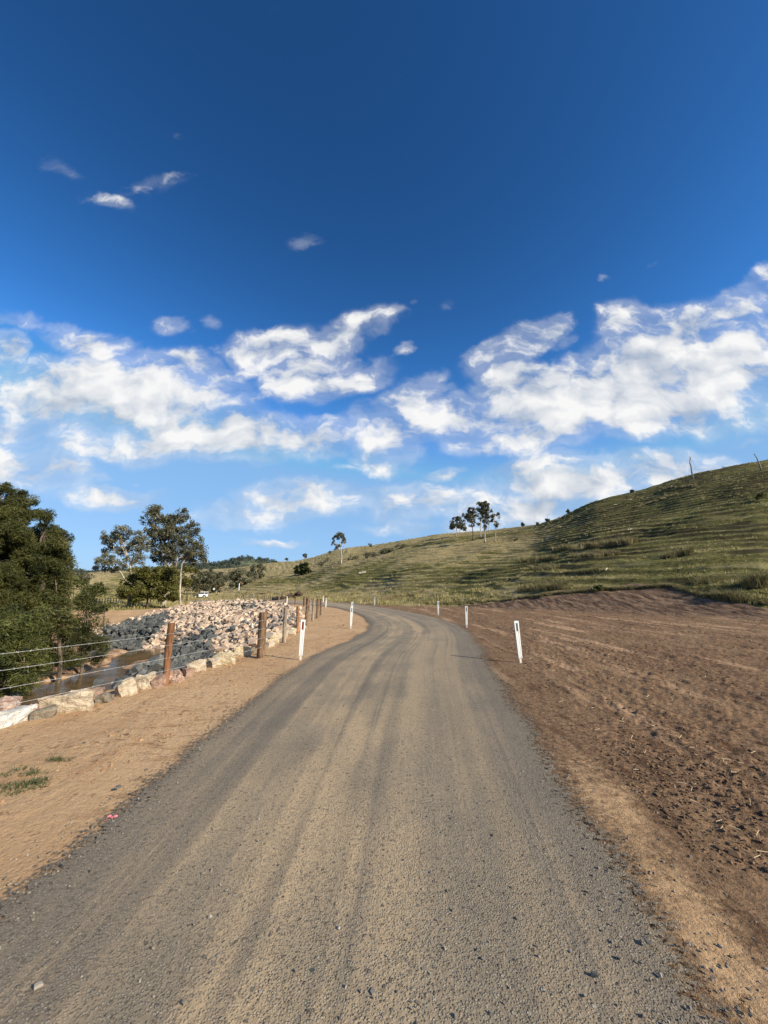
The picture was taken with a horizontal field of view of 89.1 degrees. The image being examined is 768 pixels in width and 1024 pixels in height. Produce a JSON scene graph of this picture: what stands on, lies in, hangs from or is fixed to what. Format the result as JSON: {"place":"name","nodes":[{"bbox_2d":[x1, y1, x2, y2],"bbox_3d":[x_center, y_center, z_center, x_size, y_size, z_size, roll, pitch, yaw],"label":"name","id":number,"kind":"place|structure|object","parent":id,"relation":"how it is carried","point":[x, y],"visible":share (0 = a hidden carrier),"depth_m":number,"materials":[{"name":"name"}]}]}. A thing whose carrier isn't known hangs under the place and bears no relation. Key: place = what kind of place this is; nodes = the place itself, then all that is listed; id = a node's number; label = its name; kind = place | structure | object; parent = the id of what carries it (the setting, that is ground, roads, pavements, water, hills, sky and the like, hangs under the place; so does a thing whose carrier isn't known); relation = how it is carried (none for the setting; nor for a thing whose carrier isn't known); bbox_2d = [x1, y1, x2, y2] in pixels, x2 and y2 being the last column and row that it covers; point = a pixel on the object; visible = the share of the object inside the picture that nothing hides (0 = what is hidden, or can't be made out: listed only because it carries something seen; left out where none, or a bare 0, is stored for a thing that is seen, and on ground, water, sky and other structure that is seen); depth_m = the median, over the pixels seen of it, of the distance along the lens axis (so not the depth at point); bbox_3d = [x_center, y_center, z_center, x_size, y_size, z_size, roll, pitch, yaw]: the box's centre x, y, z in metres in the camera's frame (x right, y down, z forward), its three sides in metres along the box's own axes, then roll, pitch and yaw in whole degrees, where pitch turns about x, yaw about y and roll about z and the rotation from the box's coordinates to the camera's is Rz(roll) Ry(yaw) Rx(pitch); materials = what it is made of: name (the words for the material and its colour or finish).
{"place":"outdoors","nodes":[
{"label":"outdoors","id":0,"kind":"place"},
{"bbox_2d":[8,642,164,704],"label":"water","id":1,"kind":"structure","parent":0,"point":[110,675],"depth_m":18.87,"materials":[{"name":"brown liquid"}]},
{"bbox_2d":[174,559,270,568],"bbox_3d":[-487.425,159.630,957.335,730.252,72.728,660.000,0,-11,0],"label":"hills","id":2,"kind":"structure","parent":0,"point":[246,562],"depth_m":829.52,"materials":[{"name":"green plant"}]},
{"bbox_2d":[70,554,275,572],"bbox_3d":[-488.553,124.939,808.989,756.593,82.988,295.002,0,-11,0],"label":"wood","id":3,"kind":"object","parent":2,"relation":"on","point":[225,561],"visible":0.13,"depth_m":837.74,"materials":[{"name":"green plant"}]},
{"bbox_2d":[0,599,762,1023],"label":"road","id":4,"kind":"structure","parent":0,"point":[420,693],"depth_m":2.16,"materials":[{"name":"grey gravel"}]},
{"bbox_2d":[34,981,43,990],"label":"stone","id":5,"kind":"object","parent":4,"relation":"on","point":[39,984],"visible":1,"depth_m":1.59,"materials":[{"name":"beige stone"}]},
{"bbox_2d":[369,987,375,995],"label":"stone","id":6,"kind":"object","parent":4,"relation":"on","point":[372,991],"visible":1,"depth_m":1.56,"materials":[{"name":"grey stone"}]},
{"bbox_2d":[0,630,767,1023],"bbox_3d":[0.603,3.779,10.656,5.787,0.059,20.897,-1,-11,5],"label":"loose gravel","id":7,"kind":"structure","parent":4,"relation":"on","point":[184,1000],"depth_m":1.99,"materials":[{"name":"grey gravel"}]},
{"bbox_2d":[591,970,597,977],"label":"stone","id":8,"kind":"object","parent":4,"relation":"on","point":[594,974],"visible":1,"depth_m":1.64,"materials":[{"name":"grey stone"}]},
{"bbox_2d":[644,937,650,944],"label":"stone","id":9,"kind":"object","parent":4,"relation":"on","point":[647,941],"visible":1,"depth_m":1.79,"materials":[{"name":"grey stone"}]},
{"bbox_2d":[0,460,767,1023],"bbox_3d":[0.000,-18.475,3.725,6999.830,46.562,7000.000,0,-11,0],"label":"ground","id":10,"kind":"structure","parent":0,"point":[578,728],"depth_m":6.08,"materials":[{"name":"soil"}]},
{"bbox_2d":[0,696,22,710],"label":"boulder","id":11,"kind":"object","parent":10,"relation":"on","point":[8,700],"visible":0.69,"depth_m":5.16,"materials":[{"name":"pink stone"}]},
{"bbox_2d":[0,703,36,728],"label":"boulder","id":12,"kind":"object","parent":10,"relation":"on","point":[16,715],"visible":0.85,"depth_m":4.81,"materials":[{"name":"white stone"}]},
{"bbox_2d":[0,764,37,776],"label":"weed","id":13,"kind":"object","parent":10,"relation":"on","point":[25,767],"visible":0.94,"depth_m":3.58,"materials":[{"name":"green plant"}]},
{"bbox_2d":[0,780,49,795],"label":"weed","id":14,"kind":"object","parent":10,"relation":"on","point":[16,787],"visible":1,"depth_m":3.26,"materials":[{"name":"green plant"}]},
{"bbox_2d":[0,602,54,698],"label":"she oak","id":15,"kind":"object","parent":10,"relation":"on","point":[23,626],"visible":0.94,"depth_m":15.53,"materials":[{"name":"green plant"}]},
{"bbox_2d":[0,481,62,619],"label":"she oak","id":16,"kind":"object","parent":10,"relation":"on","point":[19,555],"visible":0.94,"depth_m":22.59,"materials":[{"name":"green plant"}]},
{"bbox_2d":[21,767,49,776],"bbox_3d":[-3.150,2.348,3.521,0.224,0.045,0.172,5,-13,-25],"label":"weed","id":17,"kind":"object","parent":10,"relation":"on","point":[31,773],"visible":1,"depth_m":3.52,"materials":[{"name":"green plant"}]},
{"bbox_2d":[20,774,52,785],"bbox_3d":[-3.013,2.314,3.362,0.239,0.049,0.236,8,-14,-35],"label":"weed","id":18,"kind":"object","parent":10,"relation":"on","point":[34,781],"visible":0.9,"depth_m":3.36,"materials":[{"name":"green plant"}]},
{"bbox_2d":[28,704,56,720],"bbox_3d":[-4.430,2.612,5.042,0.318,0.188,0.178,10,-10,-39],"label":"boulder","id":19,"kind":"object","parent":10,"relation":"on","point":[50,711],"visible":0.94,"depth_m":5.01,"materials":[{"name":"grey stone"}]},
{"bbox_2d":[11,508,78,647],"bbox_3d":[-20.992,4.238,23.702,4.529,9.252,3.731,-9,-14,38],"label":"she oak","id":20,"kind":"object","parent":10,"relation":"on","point":[48,586],"visible":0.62,"depth_m":23.72,"materials":[{"name":"green plant"}]},
{"bbox_2d":[19,604,91,682],"bbox_3d":[-15.256,6.186,18.224,2.809,3.854,2.237,11,-16,-43],"label":"she oak","id":21,"kind":"object","parent":10,"relation":"on","point":[63,630],"visible":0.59,"depth_m":18.10,"materials":[{"name":"green plant"}]},
{"bbox_2d":[45,754,75,762],"bbox_3d":[-3.164,2.400,3.806,0.310,0.044,0.184,0,-11,0],"label":"weed","id":22,"kind":"object","parent":10,"relation":"on","point":[58,759],"visible":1,"depth_m":3.79,"materials":[{"name":"green plant"}]},
{"bbox_2d":[37,688,95,712],"bbox_3d":[-4.364,2.653,5.400,0.613,0.367,0.332,5,-6,-21],"label":"boulder","id":23,"kind":"object","parent":10,"relation":"on","point":[78,700],"visible":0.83,"depth_m":5.32,"materials":[{"name":"beige stone"}]},
{"bbox_2d":[55,568,103,625],"bbox_3d":[-31.259,8.429,38.783,5.034,6.439,4.303,0,-11,0],"label":"bush","id":24,"kind":"object","parent":10,"relation":"on","point":[97,587],"visible":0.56,"depth_m":39.39,"materials":[{"name":"green plant"}]},
{"bbox_2d":[68,569,94,586],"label":"bush","id":25,"kind":"object","parent":10,"relation":"on","point":[82,576],"visible":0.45,"depth_m":109.27,"materials":[{"name":"green plant"}]},
{"bbox_2d":[61,589,112,673],"bbox_3d":[-15.266,6.278,20.239,2.690,4.482,1.867,-4,-12,20],"label":"she oak","id":26,"kind":"object","parent":10,"relation":"on","point":[91,602],"visible":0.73,"depth_m":20.19,"materials":[{"name":"green plant"}]},
{"bbox_2d":[0,602,186,638],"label":"paddock grass","id":27,"kind":"structure","parent":10,"relation":"on","point":[130,607],"depth_m":57.18,"materials":[{"name":"green plant"}]},
{"bbox_2d":[80,584,111,598],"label":"bush","id":28,"kind":"object","parent":10,"relation":"on","point":[102,589],"visible":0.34,"depth_m":50.86,"materials":[{"name":"green plant"}]},
{"bbox_2d":[87,686,104,699],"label":"boulder","id":29,"kind":"object","parent":10,"relation":"on","point":[99,690],"visible":0.31,"depth_m":5.97,"materials":[{"name":"pink stone"}]},
{"bbox_2d":[93,678,105,686],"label":"rock","id":30,"kind":"object","parent":10,"relation":"on","point":[98,681],"visible":0.86,"depth_m":6.50,"materials":[{"name":"grey stone"}]},
{"bbox_2d":[93,602,113,625],"bbox_3d":[-26.899,9.931,36.940,1.821,2.778,1.234,0,-11,0],"label":"bush","id":31,"kind":"object","parent":10,"relation":"on","point":[108,605],"visible":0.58,"depth_m":36.98,"materials":[{"name":"green plant"}]},
{"bbox_2d":[95,693,113,702],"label":"boulder","id":32,"kind":"object","parent":10,"relation":"on","point":[104,697],"visible":0.94,"depth_m":5.71,"materials":[{"name":"grey stone"}]},
{"bbox_2d":[99,598,119,603],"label":"paddock fence","id":33,"kind":"object","parent":10,"relation":"on","point":[107,600],"visible":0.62,"depth_m":73.14,"materials":[{"name":"wood"}]},
{"bbox_2d":[112,678,124,687],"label":"rock","id":34,"kind":"object","parent":10,"relation":"on","point":[115,684],"visible":0.39,"depth_m":7.01,"materials":[{"name":"grey stone"}]},
{"bbox_2d":[92,524,150,605],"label":"gum tree","id":35,"kind":"object","parent":10,"relation":"on","point":[136,540],"visible":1,"depth_m":61.78,"materials":[{"name":"green plant"}]},
{"bbox_2d":[114,677,137,696],"bbox_3d":[-4.067,2.779,6.154,0.276,0.292,0.300,-9,-10,43],"label":"boulder","id":36,"kind":"object","parent":10,"relation":"on","point":[127,687],"visible":0.93,"depth_m":6.12,"materials":[{"name":"beige stone"}]},
{"bbox_2d":[131,662,143,672],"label":"rock","id":37,"kind":"object","parent":10,"relation":"on","point":[137,667],"visible":1,"depth_m":7.07,"materials":[{"name":"grey stone"}]},
{"bbox_2d":[135,671,155,689],"bbox_3d":[-4.035,2.875,6.584,0.286,0.320,0.234,-1,-6,-18],"label":"boulder","id":38,"kind":"object","parent":10,"relation":"on","point":[143,682],"visible":0.69,"depth_m":6.53,"materials":[{"name":"beige stone"}]},
{"bbox_2d":[115,564,182,607],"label":"bush","id":39,"kind":"object","parent":10,"relation":"on","point":[162,581],"visible":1,"depth_m":56.33,"materials":[{"name":"green plant"}]},
{"bbox_2d":[150,654,163,669],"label":"rock","id":40,"kind":"object","parent":10,"relation":"on","point":[157,664],"visible":0.85,"depth_m":7.48,"materials":[{"name":"grey stone"}]},
{"bbox_2d":[150,673,166,688],"bbox_3d":[-3.870,2.937,6.692,0.284,0.282,0.225,5,-7,-34],"label":"boulder","id":41,"kind":"object","parent":10,"relation":"on","point":[158,681],"visible":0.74,"depth_m":6.63,"materials":[{"name":"pink stone"}]},
{"bbox_2d":[0,594,321,706],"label":"fence","id":42,"kind":"object","parent":10,"relation":"on","point":[260,639],"visible":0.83,"depth_m":9.56,"materials":[{"name":"wood"}]},
{"bbox_2d":[138,504,209,605],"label":"gum tree","id":43,"kind":"object","parent":10,"relation":"on","point":[164,533],"visible":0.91,"depth_m":65.94,"materials":[{"name":"green plant"}]},
{"bbox_2d":[169,669,185,683],"bbox_3d":[-3.767,2.989,7.027,0.309,0.320,0.267,2,-9,-11],"label":"boulder","id":44,"kind":"object","parent":10,"relation":"on","point":[176,677],"visible":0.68,"depth_m":6.96,"materials":[{"name":"pink stone"}]},
{"bbox_2d":[0,611,357,813],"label":"tan soil crumbs","id":45,"kind":"object","parent":10,"relation":"on","point":[101,770],"visible":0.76,"depth_m":4.48,"materials":[{"name":"beige soil"}]},
{"bbox_2d":[174,662,187,669],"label":"rock","id":46,"kind":"object","parent":10,"relation":"on","point":[178,665],"visible":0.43,"depth_m":8.35,"materials":[{"name":"grey stone"}]},
{"bbox_2d":[178,653,187,660],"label":"rock","id":47,"kind":"object","parent":10,"relation":"on","point":[182,657],"visible":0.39,"depth_m":21.01,"materials":[{"name":"grey stone"}]},
{"bbox_2d":[176,549,199,604],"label":"gum tree","id":48,"kind":"object","parent":10,"relation":"on","point":[191,553],"visible":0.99,"depth_m":54.54,"materials":[{"name":"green plant"}]},
{"bbox_2d":[178,565,198,600],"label":"bush","id":49,"kind":"object","parent":10,"relation":"on","point":[185,581],"visible":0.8,"depth_m":78.10,"materials":[{"name":"green plant"}]},
{"bbox_2d":[182,667,195,676],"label":"boulder","id":50,"kind":"object","parent":10,"relation":"on","point":[186,672],"visible":0.89,"depth_m":7.53,"materials":[{"name":"pink stone"}]},
{"bbox_2d":[186,658,206,671],"bbox_3d":[-3.861,3.190,8.031,0.411,0.313,0.294,3,-13,-29],"label":"boulder","id":51,"kind":"object","parent":10,"relation":"on","point":[199,666],"visible":0.58,"depth_m":7.97,"materials":[{"name":"beige stone"}]},
{"bbox_2d":[192,634,202,640],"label":"rock","id":52,"kind":"object","parent":10,"relation":"on","point":[195,637],"visible":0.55,"depth_m":27.45,"materials":[{"name":"grey stone"}]},
{"bbox_2d":[93,598,303,688],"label":"rock slope","id":53,"kind":"structure","parent":10,"relation":"on","point":[191,617],"depth_m":32.14,"materials":[{"name":"beige stone"}]},
{"bbox_2d":[207,634,217,638],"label":"rock","id":54,"kind":"object","parent":53,"relation":"on","point":[214,636],"visible":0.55,"depth_m":26.75,"materials":[{"name":"grey stone"}]},
{"bbox_2d":[182,569,217,592],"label":"bush","id":55,"kind":"object","parent":10,"relation":"on","point":[198,583],"visible":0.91,"depth_m":141.80,"materials":[{"name":"green plant"}]},
{"bbox_2d":[193,592,208,597],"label":"off road vehicle","id":56,"kind":"object","parent":10,"relation":"on","point":[201,594],"visible":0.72,"depth_m":121.80,"materials":[{"name":"white paint"}]},
{"bbox_2d":[203,639,212,646],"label":"rock","id":57,"kind":"object","parent":10,"relation":"on","point":[208,642],"visible":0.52,"depth_m":25.03,"materials":[{"name":"grey stone"}]},
{"bbox_2d":[204,651,213,657],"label":"rock","id":58,"kind":"object","parent":10,"relation":"on","point":[209,654],"visible":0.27,"depth_m":21.73,"materials":[{"name":"grey stone"}]},
{"bbox_2d":[206,657,220,667],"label":"boulder","id":59,"kind":"object","parent":10,"relation":"on","point":[214,663],"visible":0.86,"depth_m":8.38,"materials":[{"name":"beige stone"}]},
{"bbox_2d":[208,643,223,651],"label":"rock","id":60,"kind":"object","parent":10,"relation":"on","point":[212,647],"visible":0.96,"depth_m":9.15,"materials":[{"name":"beige stone"}]},
{"bbox_2d":[205,569,228,592],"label":"gum tree","id":61,"kind":"object","parent":10,"relation":"on","point":[218,582],"visible":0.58,"depth_m":147.05,"materials":[{"name":"green plant"}]},
{"bbox_2d":[211,651,235,664],"bbox_3d":[-3.617,3.335,8.786,0.548,0.373,0.283,7,-6,-31],"label":"boulder","id":62,"kind":"object","parent":10,"relation":"on","point":[228,659],"visible":0.68,"depth_m":8.73,"materials":[{"name":"yellow stone"}]},
{"bbox_2d":[227,568,255,587],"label":"gum tree","id":63,"kind":"object","parent":10,"relation":"on","point":[238,572],"visible":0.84,"depth_m":151.27,"materials":[{"name":"green plant"}]},
{"bbox_2d":[237,624,246,630],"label":"rock","id":64,"kind":"object","parent":10,"relation":"on","point":[242,626],"visible":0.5,"depth_m":26.88,"materials":[{"name":"beige stone"}]},
{"bbox_2d":[233,646,251,656],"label":"boulder","id":65,"kind":"object","parent":10,"relation":"on","point":[238,649],"visible":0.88,"depth_m":9.78,"materials":[{"name":"yellow stone"}]},
{"bbox_2d":[248,638,256,648],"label":"rock","id":66,"kind":"object","parent":10,"relation":"on","point":[251,643],"visible":0.54,"depth_m":11.23,"materials":[{"name":"beige stone"}]},
{"bbox_2d":[249,563,265,579],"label":"gum tree","id":67,"kind":"object","parent":10,"relation":"on","point":[257,572],"visible":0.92,"depth_m":162.42,"materials":[{"name":"green plant"}]},
{"bbox_2d":[265,639,274,647],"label":"boulder","id":68,"kind":"object","parent":10,"relation":"on","point":[271,641],"visible":0.66,"depth_m":11.38,"materials":[{"name":"beige stone"}]},
{"bbox_2d":[266,632,275,638],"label":"rock","id":69,"kind":"object","parent":10,"relation":"on","point":[268,633],"visible":0.58,"depth_m":12.41,"materials":[{"name":"beige stone"}]},
{"bbox_2d":[269,635,279,642],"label":"boulder","id":70,"kind":"object","parent":10,"relation":"on","point":[274,637],"visible":0.67,"depth_m":12.30,"materials":[{"name":"yellow stone"}]},
{"bbox_2d":[276,630,287,638],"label":"boulder","id":71,"kind":"object","parent":10,"relation":"on","point":[279,633],"visible":0.38,"depth_m":13.42,"materials":[{"name":"beige stone"}]},
{"bbox_2d":[286,627,296,634],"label":"boulder","id":72,"kind":"object","parent":10,"relation":"on","point":[290,629],"visible":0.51,"depth_m":14.40,"materials":[{"name":"beige stone"}]},
{"bbox_2d":[294,591,302,596],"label":"uprooted stump","id":73,"kind":"object","parent":10,"relation":"on","point":[298,593],"visible":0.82,"depth_m":81.12,"materials":[{"name":"brown wood"}]},
{"bbox_2d":[292,622,305,629],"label":"boulder","id":74,"kind":"object","parent":10,"relation":"on","point":[294,625],"visible":0.35,"depth_m":16.45,"materials":[{"name":"beige stone"}]},
{"bbox_2d":[299,620,305,659],"bbox_3d":[-1.976,3.090,9.375,0.105,0.970,0.039,3,-12,-6],"label":"guide post","id":75,"kind":"object","parent":10,"relation":"on","point":[302,631],"visible":0.95,"depth_m":9.38,"materials":[{"name":"white plastic"}]},
{"bbox_2d":[293,561,311,574],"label":"bush","id":76,"kind":"object","parent":10,"relation":"on","point":[304,568],"visible":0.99,"depth_m":154.09,"materials":[{"name":"green plant"}]},
{"bbox_2d":[317,557,330,566],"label":"bush","id":77,"kind":"object","parent":10,"relation":"on","point":[320,564],"visible":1,"depth_m":153.74,"materials":[{"name":"green plant"}]},
{"bbox_2d":[331,532,348,563],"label":"gum tree","id":78,"kind":"object","parent":10,"relation":"on","point":[339,535],"visible":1,"depth_m":144.98,"materials":[{"name":"green plant"}]},
{"bbox_2d":[350,607,352,628],"bbox_3d":[-1.429,4.639,17.060,0.105,0.970,0.039,3,-12,-5],"label":"guide post","id":79,"kind":"object","parent":10,"relation":"on","point":[351,613],"visible":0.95,"depth_m":17.06,"materials":[{"name":"white plastic"}]},
{"bbox_2d":[347,555,359,559],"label":"bush","id":80,"kind":"object","parent":10,"relation":"on","point":[354,557],"visible":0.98,"depth_m":150.97,"materials":[{"name":"green plant"}]},
{"bbox_2d":[363,552,376,557],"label":"bush","id":81,"kind":"object","parent":10,"relation":"on","point":[367,555],"visible":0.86,"depth_m":146.34,"materials":[{"name":"green plant"}]},
{"bbox_2d":[378,547,393,553],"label":"bush","id":82,"kind":"object","parent":10,"relation":"on","point":[388,550],"visible":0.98,"depth_m":141.25,"materials":[{"name":"green plant"}]},
{"bbox_2d":[395,544,406,548],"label":"bush","id":83,"kind":"object","parent":10,"relation":"on","point":[402,546],"visible":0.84,"depth_m":145.33,"materials":[{"name":"green plant"}]},
{"bbox_2d":[52,459,767,609],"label":"hill grass","id":84,"kind":"structure","parent":10,"relation":"on","point":[153,603],"depth_m":66.29,"materials":[{"name":"green plant"}]},
{"bbox_2d":[449,516,466,535],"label":"gum tree","id":85,"kind":"object","parent":10,"relation":"on","point":[460,525],"visible":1,"depth_m":152.77,"materials":[{"name":"green plant"}]},
{"bbox_2d":[465,606,467,627],"bbox_3d":[3.708,4.731,17.517,0.105,0.970,0.039,0,-11,6],"label":"guide post","id":86,"kind":"object","parent":10,"relation":"on","point":[466,612],"visible":0.95,"depth_m":17.52,"materials":[{"name":"white plastic"}]},
{"bbox_2d":[461,507,477,540],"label":"gum tree","id":87,"kind":"object","parent":10,"relation":"on","point":[468,516],"visible":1,"depth_m":132.54,"materials":[{"name":"green plant"}]},
{"bbox_2d":[476,502,482,537],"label":"gum tree","id":88,"kind":"object","parent":10,"relation":"on","point":[480,519],"visible":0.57,"depth_m":135.67,"materials":[{"name":"green plant"}]},
{"bbox_2d":[478,500,489,542],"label":"gum tree","id":89,"kind":"object","parent":10,"relation":"on","point":[484,509],"visible":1,"depth_m":116.20,"materials":[{"name":"green plant"}]},
{"bbox_2d":[490,510,500,541],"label":"gum tree","id":90,"kind":"object","parent":10,"relation":"on","point":[493,520],"visible":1,"depth_m":115.20,"materials":[{"name":"green plant"}]},
{"bbox_2d":[239,483,767,605],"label":"tall tussock grass","id":91,"kind":"structure","parent":10,"relation":"on","point":[754,578],"depth_m":39.48,"materials":[{"name":"green plant"}]},
{"bbox_2d":[514,621,521,662],"bbox_3d":[3.109,3.017,9.010,0.105,0.970,0.039,-2,-11,-6],"label":"guide post","id":92,"kind":"object","parent":10,"relation":"on","point":[517,635],"visible":0.95,"depth_m":9.01,"materials":[{"name":"white plastic"}]},
{"bbox_2d":[422,598,767,888],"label":"soil clods","id":93,"kind":"object","parent":10,"relation":"on","point":[737,853],"visible":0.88,"depth_m":3.38,"materials":[{"name":"brown soil"}]},
{"bbox_2d":[591,584,606,590],"bbox_3d":[18.709,6.667,33.863,1.368,0.896,0.924,-5,-13,24],"label":"bush","id":94,"kind":"object","parent":10,"relation":"on","point":[598,587],"visible":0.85,"depth_m":33.77,"materials":[{"name":"green plant"}]},
{"bbox_2d":[525,653,767,857],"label":"rocks","id":95,"kind":"object","parent":10,"relation":"on","point":[679,759],"visible":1,"depth_m":3.82,"materials":[{"name":"brown stone"}]},
{"bbox_2d":[689,457,693,478],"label":"dead tree","id":96,"kind":"object","parent":10,"relation":"on","point":[691,468],"visible":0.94,"depth_m":102.15,"materials":[{"name":"grey wood"}]},
{"bbox_2d":[754,454,761,470],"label":"leaning pole","id":97,"kind":"object","parent":10,"relation":"on","point":[758,463],"visible":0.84,"depth_m":85.40,"materials":[{"name":"grey wood"}]},
{"bbox_2d":[754,492,767,499],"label":"bush","id":98,"kind":"object","parent":10,"relation":"on","point":[759,495],"visible":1,"depth_m":59.93,"materials":[{"name":"green plant"}]},
{"bbox_2d":[0,0,767,570],"label":"sky","id":99,"kind":"structure","parent":0,"point":[291,276],"materials":[{"name":"blue"}]}
]}

